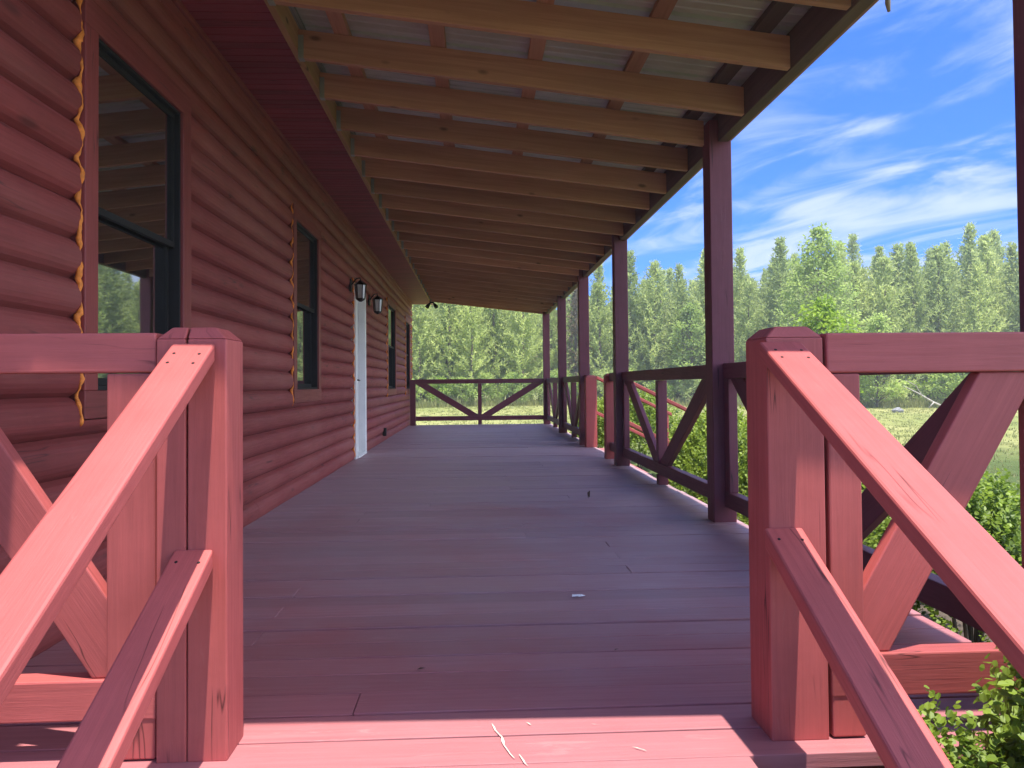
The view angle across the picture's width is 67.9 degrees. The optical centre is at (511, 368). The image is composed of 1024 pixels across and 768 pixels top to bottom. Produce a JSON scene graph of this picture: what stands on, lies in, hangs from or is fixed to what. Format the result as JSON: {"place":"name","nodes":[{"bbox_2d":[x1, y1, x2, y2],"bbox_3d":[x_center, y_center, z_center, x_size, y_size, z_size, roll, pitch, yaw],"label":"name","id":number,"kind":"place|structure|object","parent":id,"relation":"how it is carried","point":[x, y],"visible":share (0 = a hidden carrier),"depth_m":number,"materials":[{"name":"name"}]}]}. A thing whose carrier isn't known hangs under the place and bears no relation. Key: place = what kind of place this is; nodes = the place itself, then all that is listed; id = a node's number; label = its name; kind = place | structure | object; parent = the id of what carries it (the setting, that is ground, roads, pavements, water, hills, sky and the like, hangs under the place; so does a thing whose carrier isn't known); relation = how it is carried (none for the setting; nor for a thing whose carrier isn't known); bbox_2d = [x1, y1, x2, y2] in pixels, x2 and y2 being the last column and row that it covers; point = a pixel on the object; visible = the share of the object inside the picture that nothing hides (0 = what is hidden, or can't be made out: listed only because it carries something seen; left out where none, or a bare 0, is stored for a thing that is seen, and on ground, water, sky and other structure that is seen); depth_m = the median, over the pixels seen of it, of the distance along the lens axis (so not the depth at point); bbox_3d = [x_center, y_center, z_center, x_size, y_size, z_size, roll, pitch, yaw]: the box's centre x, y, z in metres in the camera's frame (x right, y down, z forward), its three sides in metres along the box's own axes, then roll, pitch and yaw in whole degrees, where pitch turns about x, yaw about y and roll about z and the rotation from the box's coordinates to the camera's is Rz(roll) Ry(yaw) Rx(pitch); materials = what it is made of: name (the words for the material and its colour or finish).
{"place":"outdoors","nodes":[
{"label":"outdoors","id":0,"kind":"place"},
{"bbox_2d":[416,390,1019,503],"bbox_3d":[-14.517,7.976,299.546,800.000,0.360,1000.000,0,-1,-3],"label":"ground","id":1,"kind":"structure","parent":0,"point":[1014,462],"depth_m":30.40,"materials":[{"name":"green plant"}]},
{"bbox_2d":[0,0,432,658],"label":"log cabin","id":2,"kind":"object","parent":1,"relation":"on","point":[166,166],"visible":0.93,"depth_m":4.10,"materials":[{"name":"red"}]},
{"bbox_2d":[69,0,190,425],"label":"window","id":3,"kind":"structure","parent":2,"relation":"in","point":[133,235],"depth_m":3.40,"materials":[{"name":"black glass"}]},
{"bbox_2d":[288,203,320,405],"bbox_3d":[-1.911,-0.522,6.855,0.158,1.696,1.139,0,-1,-3],"label":"window","id":4,"kind":"structure","parent":2,"relation":"in","point":[305,243],"depth_m":6.98,"materials":[{"name":"black glass"}]},
{"bbox_2d":[349,277,366,301],"bbox_3d":[-1.863,-0.954,9.223,0.214,0.298,0.142,0,-1,-3],"label":"wall lantern","id":5,"kind":"object","parent":2,"relation":"attached to","point":[360,285],"depth_m":9.18,"materials":[{"name":"black metal"}]},
{"bbox_2d":[351,278,366,458],"bbox_3d":[-2.045,0.011,9.946,0.181,2.271,0.989,0,-1,-3],"label":"door","id":6,"kind":"structure","parent":2,"relation":"in","point":[359,400],"depth_m":10.29,"materials":[{"name":"white paint"}]},
{"bbox_2d":[368,293,382,313],"bbox_3d":[-1.942,-0.920,10.841,0.214,0.298,0.142,0,-1,-3],"label":"wall lantern","id":7,"kind":"object","parent":2,"relation":"attached to","point":[377,303],"depth_m":10.80,"materials":[{"name":"black metal"}]},
{"bbox_2d":[385,296,396,396],"bbox_3d":[-2.248,-0.360,13.805,0.158,1.742,1.458,0,-1,-3],"label":"window","id":8,"kind":"structure","parent":2,"relation":"in","point":[391,360],"depth_m":14.13,"materials":[{"name":"black glass"}]},
{"bbox_2d":[404,316,410,394],"bbox_3d":[-2.407,-0.271,17.083,0.158,1.743,1.152,0,-1,-3],"label":"window","id":9,"kind":"structure","parent":2,"relation":"in","point":[407,321],"depth_m":17.47,"materials":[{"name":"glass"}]},
{"bbox_2d":[267,0,878,313],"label":"porch roof","id":10,"kind":"structure","parent":2,"relation":"attached to","point":[531,156],"depth_m":5.08,"materials":[{"name":"brown wood"}]},
{"bbox_2d":[410,305,445,401],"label":"pine tree","id":11,"kind":"object","parent":1,"relation":"on","point":[420,342],"visible":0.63,"depth_m":50.40,"materials":[{"name":"green plant"}]},
{"bbox_2d":[425,375,458,406],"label":"edge bush","id":12,"kind":"object","parent":1,"relation":"on","point":[442,387],"visible":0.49,"depth_m":49.12,"materials":[{"name":"green plant"}]},
{"bbox_2d":[420,303,470,397],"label":"pine tree","id":13,"kind":"object","parent":1,"relation":"on","point":[436,330],"visible":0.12,"depth_m":52.74,"materials":[{"name":"green plant"}]},
{"bbox_2d":[422,303,470,393],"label":"pine tree","id":14,"kind":"object","parent":1,"relation":"on","point":[446,333],"visible":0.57,"depth_m":50.81,"materials":[{"name":"green plant"}]},
{"bbox_2d":[443,376,477,403],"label":"edge bush","id":15,"kind":"object","parent":1,"relation":"on","point":[467,388],"visible":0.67,"depth_m":48.92,"materials":[{"name":"green plant"}]},
{"bbox_2d":[451,305,493,386],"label":"pine tree","id":16,"kind":"object","parent":1,"relation":"on","point":[474,340],"visible":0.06,"depth_m":52.97,"materials":[{"name":"green plant"}]},
{"bbox_2d":[442,305,503,403],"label":"pine tree","id":17,"kind":"object","parent":1,"relation":"on","point":[480,358],"visible":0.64,"depth_m":50.27,"materials":[{"name":"green plant"}]},
{"bbox_2d":[465,372,503,402],"bbox_3d":[-1.716,1.408,50.254,2.481,2.375,2.955,-1,-1,36],"label":"edge bush","id":18,"kind":"object","parent":1,"relation":"on","point":[490,392],"visible":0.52,"depth_m":49.88,"materials":[{"name":"green plant"}]},
{"bbox_2d":[468,308,517,400],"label":"pine tree","id":19,"kind":"object","parent":1,"relation":"on","point":[497,314],"visible":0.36,"depth_m":52.10,"materials":[{"name":"green plant"}]},
{"bbox_2d":[0,424,1004,767],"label":"porch deck","id":20,"kind":"structure","parent":1,"relation":"on","point":[460,564],"depth_m":2.90,"materials":[{"name":"red paint"}]},
{"bbox_2d":[0,333,162,759],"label":"railing","id":21,"kind":"object","parent":20,"relation":"on","point":[95,619],"visible":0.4,"depth_m":1.88,"materials":[{"name":"wood"}]},
{"bbox_2d":[0,327,242,767],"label":"stair railing","id":22,"kind":"object","parent":20,"relation":"attached to","point":[181,417],"visible":1,"depth_m":1.81,"materials":[{"name":"wood"}]},
{"bbox_2d":[410,380,415,425],"bbox_3d":[-2.249,0.784,17.253,0.123,1.044,0.120,0,-1,-3],"label":"railing post","id":23,"kind":"object","parent":20,"relation":"on","point":[412,402],"visible":1,"depth_m":17.19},
{"bbox_2d":[416,378,543,423],"bbox_3d":[-0.733,0.761,17.328,2.914,1.033,0.085,0,-1,-3],"label":"railing","id":24,"kind":"object","parent":20,"relation":"on","point":[489,413],"visible":1,"depth_m":17.29,"materials":[{"name":"wood"}]},
{"bbox_2d":[542,311,550,423],"bbox_3d":[0.789,-0.050,17.419,0.150,2.664,0.150,0,-1,-3],"label":"porch post","id":25,"kind":"object","parent":20,"relation":"on","point":[546,343],"visible":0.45,"depth_m":17.35,"materials":[{"name":"wood"}]},
{"bbox_2d":[547,377,557,427],"bbox_3d":[0.899,0.715,15.831,0.085,1.033,2.996,0,-1,-3],"label":"railing","id":26,"kind":"object","parent":20,"relation":"on","point":[553,399],"visible":0.63,"depth_m":15.81,"materials":[{"name":"wood"}]},
{"bbox_2d":[557,295,566,432],"bbox_3d":[0.941,-0.118,14.273,0.150,2.664,0.150,0,-1,-3],"label":"porch post","id":27,"kind":"object","parent":20,"relation":"on","point":[561,333],"visible":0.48,"depth_m":14.21,"materials":[{"name":"wood"}]},
{"bbox_2d":[562,376,578,437],"bbox_3d":[1.044,0.651,12.835,0.085,1.033,2.696,0,-1,-3],"label":"railing","id":28,"kind":"object","parent":20,"relation":"on","point":[573,405],"visible":0.71,"depth_m":12.80,"materials":[{"name":"wood"}]},
{"bbox_2d":[577,269,589,444],"bbox_3d":[1.079,-0.178,11.427,0.150,2.664,0.150,0,-1,-3],"label":"porch post","id":29,"kind":"object","parent":20,"relation":"on","point":[583,325],"visible":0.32,"depth_m":11.36,"materials":[{"name":"wood"}]},
{"bbox_2d":[418,756,757,767],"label":"porch steps","id":30,"kind":"structure","parent":20,"relation":"attached to","point":[733,762],"depth_m":1.84,"materials":[{"name":"red paint"}]},
{"bbox_2d":[612,235,629,465],"bbox_3d":[1.220,-0.240,8.531,0.150,2.664,0.150,0,-1,-3],"label":"porch post","id":31,"kind":"object","parent":20,"relation":"on","point":[620,306],"visible":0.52,"depth_m":8.46,"materials":[{"name":"wood"}]},
{"bbox_2d":[584,375,671,481],"bbox_3d":[1.701,0.967,11.097,1.262,1.740,0.160,0,-1,-3],"label":"stair railing","id":32,"kind":"object","parent":20,"relation":"attached to","point":[590,397],"visible":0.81,"depth_m":11.00,"materials":[{"name":"wood"}]},
{"bbox_2d":[603,373,701,500],"bbox_3d":[1.776,0.930,9.359,1.262,1.740,0.160,0,-1,-3],"label":"stair railing","id":33,"kind":"object","parent":20,"relation":"attached to","point":[608,416],"visible":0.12,"depth_m":9.27,"materials":[{"name":"wood"}]},
{"bbox_2d":[622,365,707,497],"bbox_3d":[1.337,0.522,6.793,0.085,1.033,3.296,0,-1,-3],"label":"railing","id":34,"kind":"object","parent":20,"relation":"on","point":[661,460],"visible":0.69,"depth_m":6.75,"materials":[{"name":"wood"}]},
{"bbox_2d":[703,120,736,522],"bbox_3d":[1.387,-0.314,5.086,0.150,2.664,0.150,0,-1,-3],"label":"porch post","id":35,"kind":"object","parent":20,"relation":"on","point":[718,262],"visible":0.8,"depth_m":5.02,"materials":[{"name":"wood"}]},
{"bbox_2d":[723,361,1020,632],"bbox_3d":[1.493,0.453,3.585,0.085,1.033,2.821,0,-1,-3],"label":"railing","id":36,"kind":"object","parent":20,"relation":"on","point":[937,593],"visible":0.32,"depth_m":3.17,"materials":[{"name":"wood"}]},
{"bbox_2d":[746,326,1023,767],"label":"stair railing","id":37,"kind":"object","parent":20,"relation":"attached to","point":[807,627],"visible":1,"depth_m":1.74,"materials":[{"name":"wood"}]},
{"bbox_2d":[818,332,1023,736],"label":"railing","id":38,"kind":"object","parent":20,"relation":"on","point":[882,591],"visible":0.63,"depth_m":1.98,"materials":[{"name":"wood"}]},
{"bbox_2d":[1012,0,1023,371],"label":"porch post","id":39,"kind":"object","parent":20,"relation":"on","point":[1018,25],"visible":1,"depth_m":2.17,"materials":[{"name":"wood"}]},
{"bbox_2d":[479,309,528,397],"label":"pine tree","id":40,"kind":"object","parent":1,"relation":"on","point":[505,325],"visible":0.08,"depth_m":53.67,"materials":[{"name":"green plant"}]},
{"bbox_2d":[493,371,534,403],"bbox_3d":[0.165,1.362,49.866,2.509,2.403,2.990,0,-1,-14],"label":"edge bush","id":41,"kind":"object","parent":1,"relation":"on","point":[515,389],"visible":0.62,"depth_m":49.42,"materials":[{"name":"green plant"}]},
{"bbox_2d":[489,310,554,397],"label":"pine tree","id":42,"kind":"object","parent":1,"relation":"on","point":[530,351],"visible":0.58,"depth_m":51.15,"materials":[{"name":"green plant"}]},
{"bbox_2d":[507,311,540,389],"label":"pine tree","id":43,"kind":"object","parent":1,"relation":"on","point":[525,348],"visible":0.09,"depth_m":55.14,"materials":[{"name":"green plant"}]},
{"bbox_2d":[528,383,552,403],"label":"edge bush","id":44,"kind":"object","parent":1,"relation":"on","point":[540,392],"visible":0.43,"depth_m":49.83,"materials":[{"name":"green plant"}]},
{"bbox_2d":[525,308,576,387],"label":"pine tree","id":45,"kind":"object","parent":1,"relation":"on","point":[553,323],"visible":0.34,"depth_m":52.96,"materials":[{"name":"green plant"}]},
{"bbox_2d":[538,369,578,398],"bbox_3d":[3.129,1.292,50.732,3.197,2.570,2.684,-1,-1,9],"label":"edge bush","id":46,"kind":"object","parent":1,"relation":"on","point":[553,374],"visible":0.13,"depth_m":50.45,"materials":[{"name":"green plant"}]},
{"bbox_2d":[554,288,595,390],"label":"pine tree","id":47,"kind":"object","parent":1,"relation":"on","point":[575,312],"visible":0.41,"depth_m":53.05,"materials":[{"name":"green plant"}]},
{"bbox_2d":[552,292,602,387],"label":"pine tree","id":48,"kind":"object","parent":1,"relation":"on","point":[573,338],"visible":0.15,"depth_m":53.95,"materials":[{"name":"green plant"}]},
{"bbox_2d":[570,263,612,374],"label":"pine tree","id":49,"kind":"object","parent":1,"relation":"on","point":[598,273],"visible":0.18,"depth_m":54.81,"materials":[{"name":"green plant"}]},
{"bbox_2d":[571,281,628,395],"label":"pine tree","id":50,"kind":"object","parent":1,"relation":"on","point":[602,336],"visible":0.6,"depth_m":52.26,"materials":[{"name":"green plant"}]},
{"bbox_2d":[592,365,611,400],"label":"edge bush","id":51,"kind":"object","parent":1,"relation":"on","point":[602,373],"visible":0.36,"depth_m":50.67,"materials":[{"name":"green plant"}]},
{"bbox_2d":[602,249,656,384],"bbox_3d":[8.139,-2.789,52.637,3.885,10.851,4.149,-1,-1,9],"label":"pine tree","id":52,"kind":"object","parent":1,"relation":"on","point":[631,260],"visible":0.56,"depth_m":52.12,"materials":[{"name":"green plant"}]},
{"bbox_2d":[602,271,659,392],"bbox_3d":[8.384,-2.470,54.096,4.418,10.322,5.321,0,-2,-40],"label":"pine tree","id":53,"kind":"object","parent":1,"relation":"on","point":[610,295],"visible":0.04,"depth_m":53.45,"materials":[{"name":"green plant"}]},
{"bbox_2d":[578,385,693,468],"bbox_3d":[2.042,1.057,12.332,1.834,1.592,1.700,0,-1,-25],"label":"boxwood shrub","id":54,"kind":"object","parent":1,"relation":"on","point":[650,411],"visible":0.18,"depth_m":12.09,"materials":[{"name":"green plant"}]},
{"bbox_2d":[631,280,680,395],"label":"pine tree","id":55,"kind":"object","parent":1,"relation":"on","point":[651,333],"visible":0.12,"depth_m":53.24,"materials":[{"name":"green plant"}]},
{"bbox_2d":[628,259,690,393],"bbox_3d":[9.907,-2.414,51.677,5.084,10.053,4.479,-1,-1,18],"label":"pine tree","id":56,"kind":"object","parent":1,"relation":"on","point":[657,288],"visible":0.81,"depth_m":51.51,"materials":[{"name":"green plant"}]},
{"bbox_2d":[658,267,674,397],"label":"pine tree","id":57,"kind":"object","parent":1,"relation":"on","point":[669,272],"visible":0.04,"depth_m":59.93,"materials":[{"name":"green plant"}]},
{"bbox_2d":[661,262,691,398],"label":"pine tree","id":58,"kind":"object","parent":1,"relation":"on","point":[678,271],"visible":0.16,"depth_m":53.94,"materials":[{"name":"green plant"}]},
{"bbox_2d":[656,278,705,402],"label":"pine tree","id":59,"kind":"object","parent":1,"relation":"on","point":[680,295],"visible":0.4,"depth_m":51.22,"materials":[{"name":"green plant"}]},
{"bbox_2d":[666,299,705,398],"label":"broadleaf tree","id":60,"kind":"object","parent":1,"relation":"on","point":[690,314],"visible":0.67,"depth_m":49.87,"materials":[{"name":"green plant"}]},
{"bbox_2d":[676,379,700,401],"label":"edge bush","id":61,"kind":"object","parent":1,"relation":"on","point":[685,389],"visible":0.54,"depth_m":48.97,"materials":[{"name":"green plant"}]},
{"bbox_2d":[683,258,705,365],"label":"pine tree","id":62,"kind":"object","parent":1,"relation":"on","point":[702,292],"visible":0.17,"depth_m":51.24,"materials":[{"name":"green plant"}]},
{"bbox_2d":[684,248,705,361],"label":"pine tree","id":63,"kind":"object","parent":1,"relation":"on","point":[700,259],"visible":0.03,"depth_m":54.90,"materials":[{"name":"green plant"}]},
{"bbox_2d":[733,246,755,360],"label":"pine tree","id":64,"kind":"object","parent":1,"relation":"on","point":[740,271],"visible":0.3,"depth_m":51.48,"materials":[{"name":"green plant"}]},
{"bbox_2d":[734,282,766,361],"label":"pine tree","id":65,"kind":"object","parent":1,"relation":"on","point":[748,296],"visible":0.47,"depth_m":49.14,"materials":[{"name":"green plant"}]},
{"bbox_2d":[736,278,772,340],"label":"pine tree","id":66,"kind":"object","parent":1,"relation":"on","point":[755,285],"visible":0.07,"depth_m":55.04,"materials":[{"name":"green plant"}]},
{"bbox_2d":[743,257,795,358],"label":"pine tree","id":67,"kind":"object","parent":1,"relation":"on","point":[760,292],"visible":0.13,"depth_m":51.06,"materials":[{"name":"green plant"}]},
{"bbox_2d":[751,236,801,333],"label":"pine tree","id":68,"kind":"object","parent":1,"relation":"on","point":[778,250],"visible":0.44,"depth_m":48.74,"materials":[{"name":"green plant"}]},
{"bbox_2d":[785,265,821,325],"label":"pine tree","id":69,"kind":"object","parent":1,"relation":"on","point":[801,297],"visible":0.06,"depth_m":49.40,"materials":[{"name":"green plant"}]},
{"bbox_2d":[771,222,862,333],"bbox_3d":[16.780,-2.866,42.016,4.731,10.435,5.249,-1,-1,18],"label":"broadleaf tree","id":70,"kind":"object","parent":1,"relation":"on","point":[827,265],"visible":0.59,"depth_m":41.51,"materials":[{"name":"green plant"}]},
{"bbox_2d":[791,293,864,392],"bbox_3d":[8.765,-0.043,21.343,2.511,4.156,2.395,-1,-1,13],"label":"young tree","id":71,"kind":"object","parent":1,"relation":"on","point":[825,323],"visible":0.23,"depth_m":21.35,"materials":[{"name":"green plant"}]},
{"bbox_2d":[814,257,862,332],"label":"pine tree","id":72,"kind":"object","parent":1,"relation":"on","point":[838,302],"visible":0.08,"depth_m":48.58,"materials":[{"name":"green plant"}]},
{"bbox_2d":[845,232,867,275],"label":"pine tree","id":73,"kind":"object","parent":1,"relation":"on","point":[853,249],"visible":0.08,"depth_m":62.80,"materials":[{"name":"green plant"}]},
{"bbox_2d":[844,259,884,396],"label":"pine tree","id":74,"kind":"object","parent":1,"relation":"on","point":[855,268],"visible":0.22,"depth_m":49.47,"materials":[{"name":"green plant"}]},
{"bbox_2d":[737,518,992,641],"bbox_3d":[2.613,1.642,5.134,3.793,0.001,7.970,0,-1,-3],"label":"planting bed","id":75,"kind":"object","parent":1,"relation":"on","point":[948,618],"depth_m":4.97,"materials":[{"name":"soil"}]},
{"bbox_2d":[667,405,747,494],"bbox_3d":[2.189,1.052,7.840,1.294,1.400,1.361,-2,-2,43],"label":"boxwood shrub","id":76,"kind":"object","parent":75,"relation":"on","point":[699,428],"visible":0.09,"depth_m":7.73,"materials":[{"name":"green plant"}]},
{"bbox_2d":[668,417,747,517],"bbox_3d":[2.148,1.075,6.838,1.508,1.309,1.398,0,-1,-32],"label":"boxwood shrub","id":77,"kind":"object","parent":75,"relation":"on","point":[742,451],"visible":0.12,"depth_m":6.74,"materials":[{"name":"green plant"}]},
{"bbox_2d":[863,463,1021,642],"bbox_3d":[2.333,1.057,3.844,1.118,1.210,1.176,-1,-1,30],"label":"boxwood shrub","id":78,"kind":"object","parent":75,"relation":"on","point":[1000,522],"visible":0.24,"depth_m":3.71,"materials":[{"name":"green plant"}]},
{"bbox_2d":[879,685,1023,767],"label":"boxwood shrub","id":79,"kind":"object","parent":75,"relation":"on","point":[966,747],"visible":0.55,"depth_m":1.63,"materials":[{"name":"green plant"}]},
{"bbox_2d":[967,646,1023,767],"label":"boxwood shrub","id":80,"kind":"object","parent":75,"relation":"on","point":[1010,708],"visible":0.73,"depth_m":1.67,"materials":[{"name":"green plant"}]},
{"bbox_2d":[846,264,889,400],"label":"pine tree","id":81,"kind":"object","parent":1,"relation":"on","point":[863,271],"visible":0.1,"depth_m":50.66,"materials":[{"name":"green plant"}]},
{"bbox_2d":[856,313,911,406],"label":"broadleaf tree","id":82,"kind":"object","parent":1,"relation":"on","point":[874,380],"visible":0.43,"depth_m":44.47,"materials":[{"name":"green plant"}]},
{"bbox_2d":[867,245,912,387],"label":"pine tree","id":83,"kind":"object","parent":1,"relation":"on","point":[879,250],"visible":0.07,"depth_m":50.78,"materials":[{"name":"green plant"}]},
{"bbox_2d":[855,254,925,400],"bbox_3d":[24.129,-2.375,49.090,4.924,9.959,4.912,0,-1,-21],"label":"pine tree","id":84,"kind":"object","parent":1,"relation":"on","point":[881,285],"visible":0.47,"depth_m":48.84,"materials":[{"name":"green plant"}]},
{"bbox_2d":[879,378,911,405],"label":"edge bush","id":85,"kind":"object","parent":1,"relation":"on","point":[903,397],"visible":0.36,"depth_m":46.31,"materials":[{"name":"green plant"}]},
{"bbox_2d":[892,379,928,402],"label":"edge bush","id":86,"kind":"object","parent":1,"relation":"on","point":[912,387],"visible":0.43,"depth_m":47.33,"materials":[{"name":"green plant"}]},
{"bbox_2d":[887,242,937,389],"bbox_3d":[26.186,-2.950,51.744,5.145,11.270,5.584,-1,-1,20],"label":"pine tree","id":87,"kind":"object","parent":1,"relation":"on","point":[898,255],"visible":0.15,"depth_m":51.37,"materials":[{"name":"green plant"}]},
{"bbox_2d":[896,241,938,395],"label":"pine tree","id":88,"kind":"object","parent":1,"relation":"on","point":[910,250],"visible":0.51,"depth_m":49.25,"materials":[{"name":"green plant"}]},
{"bbox_2d":[912,270,951,400],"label":"pine tree","id":89,"kind":"object","parent":1,"relation":"on","point":[924,273],"visible":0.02,"depth_m":51.41,"materials":[{"name":"green plant"}]},
{"bbox_2d":[913,373,959,402],"bbox_3d":[26.784,1.030,47.026,3.180,3.098,3.317,0,-1,-10],"label":"edge bush","id":90,"kind":"object","parent":1,"relation":"on","point":[927,389],"visible":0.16,"depth_m":47.15,"materials":[{"name":"green plant"}]},
{"bbox_2d":[911,244,973,398],"bbox_3d":[27.825,-2.772,49.595,5.214,10.742,5.208,-1,-1,17],"label":"pine tree","id":91,"kind":"object","parent":1,"relation":"on","point":[938,262],"visible":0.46,"depth_m":49.47,"materials":[{"name":"green plant"}]},
{"bbox_2d":[926,330,973,398],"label":"broadleaf tree","id":92,"kind":"object","parent":1,"relation":"on","point":[951,379],"visible":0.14,"depth_m":43.88,"materials":[{"name":"green plant"}]},
{"bbox_2d":[931,240,968,388],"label":"pine tree","id":93,"kind":"object","parent":1,"relation":"on","point":[947,247],"visible":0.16,"depth_m":52.04,"materials":[{"name":"green plant"}]},
{"bbox_2d":[948,221,984,326],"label":"pine tree","id":94,"kind":"object","parent":1,"relation":"on","point":[969,235],"visible":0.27,"depth_m":53.48,"materials":[{"name":"green plant"}]},
{"bbox_2d":[955,260,1006,375],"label":"pine tree","id":95,"kind":"object","parent":1,"relation":"on","point":[975,303],"visible":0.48,"depth_m":48.27,"materials":[{"name":"green plant"}]},
{"bbox_2d":[955,231,1019,331],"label":"pine tree","id":96,"kind":"object","parent":1,"relation":"on","point":[986,257],"visible":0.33,"depth_m":49.84,"materials":[{"name":"green plant"}]},
{"bbox_2d":[977,248,1012,316],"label":"pine tree","id":97,"kind":"object","parent":1,"relation":"on","point":[999,272],"visible":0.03,"depth_m":53.36,"materials":[{"name":"green plant"}]},
{"bbox_2d":[987,228,1011,296],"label":"pine tree","id":98,"kind":"object","parent":1,"relation":"on","point":[994,236],"visible":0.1,"depth_m":56.34,"materials":[{"name":"green plant"}]},
{"bbox_2d":[996,256,1019,331],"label":"pine tree","id":99,"kind":"object","parent":1,"relation":"on","point":[1014,318],"visible":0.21,"depth_m":49.07,"materials":[{"name":"green plant"}]},
{"bbox_2d":[997,241,1019,331],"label":"pine tree","id":100,"kind":"object","parent":1,"relation":"on","point":[1011,268],"visible":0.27,"depth_m":51.38,"materials":[{"name":"green plant"}]},
{"bbox_2d":[556,0,1017,315],"label":"sky","id":101,"kind":"structure","parent":0,"point":[902,130],"materials":[{"name":"blue"}]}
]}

